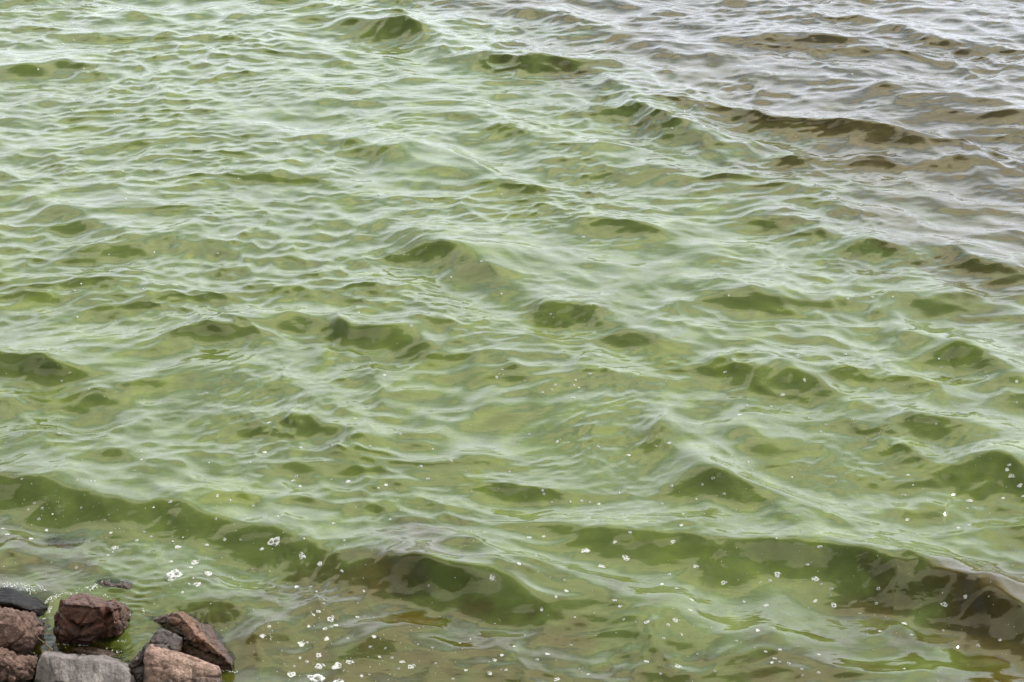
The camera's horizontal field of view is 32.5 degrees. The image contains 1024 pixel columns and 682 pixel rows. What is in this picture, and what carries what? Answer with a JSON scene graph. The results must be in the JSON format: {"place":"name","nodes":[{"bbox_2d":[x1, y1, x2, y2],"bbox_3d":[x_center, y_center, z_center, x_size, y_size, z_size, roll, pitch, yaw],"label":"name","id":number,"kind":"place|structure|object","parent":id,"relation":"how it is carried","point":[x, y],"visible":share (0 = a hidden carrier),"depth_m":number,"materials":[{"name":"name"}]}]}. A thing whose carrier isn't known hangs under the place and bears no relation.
{"place":"outdoors","nodes":[
{"label":"outdoors","id":0,"kind":"place"},
{"bbox_2d":[6,579,234,656],"bbox_3d":[0.000,-4.715,21.343,28.000,0.932,37.500,0,26,0],"label":"lake bed","id":1,"kind":"object","parent":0,"point":[72,651],"depth_m":8.08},
{"bbox_2d":[0,647,39,681],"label":"rock","id":2,"kind":"object","parent":1,"relation":"on","point":[17,667],"visible":0.77,"depth_m":7.31,"materials":[{"name":"brown stone"}]},
{"bbox_2d":[0,587,47,617],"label":"rock","id":3,"kind":"object","parent":1,"relation":"on","point":[20,600],"visible":0.62,"depth_m":7.78,"materials":[{"name":"grey stone"}]},
{"bbox_2d":[0,607,49,654],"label":"rock","id":4,"kind":"object","parent":1,"relation":"on","point":[21,631],"visible":0.79,"depth_m":7.46,"materials":[{"name":"brown stone"}]},
{"bbox_2d":[48,536,81,548],"bbox_3d":[-2.147,0.996,8.450,0.266,0.135,0.243,0,26,0],"label":"rock","id":5,"kind":"object","parent":1,"relation":"on","point":[61,542],"visible":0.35,"depth_m":8.41,"materials":[{"name":"stone"}]},
{"bbox_2d":[35,651,135,681],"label":"rock","id":6,"kind":"object","parent":1,"relation":"on","point":[56,666],"visible":0.91,"depth_m":7.29,"materials":[{"name":"grey stone"}]},
{"bbox_2d":[73,646,123,659],"bbox_3d":[-1.774,1.342,7.566,0.225,0.102,0.137,0,26,0],"label":"rock","id":7,"kind":"object","parent":6,"relation":"on","point":[88,650],"visible":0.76,"depth_m":7.52,"materials":[{"name":"brown stone"}]},
{"bbox_2d":[53,593,131,645],"bbox_3d":[-1.834,1.209,7.672,0.313,0.329,0.342,0,26,0],"label":"rock","id":8,"kind":"object","parent":1,"relation":"on","point":[84,619],"visible":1,"depth_m":7.54,"materials":[{"name":"brown stone"}]},
{"bbox_2d":[97,581,131,588],"bbox_3d":[-1.809,1.127,8.033,0.180,0.102,0.155,0,26,0],"label":"rock","id":9,"kind":"object","parent":1,"relation":"on","point":[123,585],"visible":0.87,"depth_m":7.97,"materials":[{"name":"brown stone"}]},
{"bbox_2d":[128,629,183,673],"bbox_3d":[-1.510,1.341,7.489,0.303,0.245,0.189,-18,32,-33],"label":"rock","id":10,"kind":"object","parent":1,"relation":"on","point":[164,638],"visible":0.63,"depth_m":7.43,"materials":[{"name":"stone"}]},
{"bbox_2d":[132,666,144,681],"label":"rock","id":11,"kind":"object","parent":10,"relation":"on","point":[138,673],"visible":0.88,"depth_m":7.33,"materials":[{"name":"stone"}]},
{"bbox_2d":[143,644,221,681],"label":"rock","id":12,"kind":"object","parent":1,"relation":"on","point":[164,665],"visible":0.96,"depth_m":7.31,"materials":[{"name":"brown stone"}]},
{"bbox_2d":[152,611,234,670],"bbox_3d":[-1.363,1.328,7.635,0.210,0.268,0.566,-19,32,-33],"label":"rock","id":13,"kind":"object","parent":1,"relation":"on","point":[201,641],"visible":0.6,"depth_m":7.54,"materials":[{"name":"brown stone"}]},
{"bbox_2d":[0,0,1023,681],"bbox_3d":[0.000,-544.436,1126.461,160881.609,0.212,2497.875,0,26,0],"label":"water","id":14,"kind":"structure","parent":0,"point":[316,126],"depth_m":10.33,"materials":[{"name":"green liquid"}]},
{"bbox_2d":[38,637,52,650],"bbox_3d":[-1.998,1.294,7.511,0.015,0.027,0.162,-21,33,-36],"label":"twig","id":15,"kind":"object","parent":14,"relation":"on","point":[40,640],"visible":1,"depth_m":7.50,"materials":[{"name":"brown wood"}]},
{"bbox_2d":[166,569,182,580],"bbox_3d":[-1.550,1.070,8.034,0.068,0.008,0.086,28,38,33],"label":"foam patch","id":16,"kind":"object","parent":14,"relation":"on","point":[173,573],"visible":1,"depth_m":8.04,"materials":[{"name":"white liquid"}]},
{"bbox_2d":[3,483,464,675],"bbox_3d":[-1.446,1.197,7.811,2.718,0.095,1.166,12,29,24],"label":"bubble froth","id":17,"kind":"object","parent":14,"relation":"on","point":[49,610],"visible":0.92,"depth_m":7.89,"materials":[{"name":"white liquid"}]},
{"bbox_2d":[267,537,279,546],"bbox_3d":[-1.120,0.942,8.259,0.064,0.006,0.060,4,51,17],"label":"foam patch","id":18,"kind":"object","parent":14,"relation":"on","point":[272,539],"visible":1,"depth_m":8.26,"materials":[{"name":"white liquid"}]},
{"bbox_2d":[307,674,324,681],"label":"foam patch","id":19,"kind":"object","parent":14,"relation":"on","point":[317,675],"visible":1,"depth_m":7.39,"materials":[{"name":"white liquid"}]},
{"bbox_2d":[332,662,340,669],"bbox_3d":[-0.747,1.379,7.468,0.044,0.004,0.044,-13,32,-11],"label":"foam patch","id":20,"kind":"object","parent":14,"relation":"on","point":[336,666],"visible":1,"depth_m":7.46,"materials":[{"name":"white liquid"}]},
{"bbox_2d":[3,13,1016,681],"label":"bubble specks","id":21,"kind":"object","parent":14,"relation":"on","point":[433,449],"visible":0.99,"depth_m":9.12,"materials":[{"name":"white liquid"}]}
]}

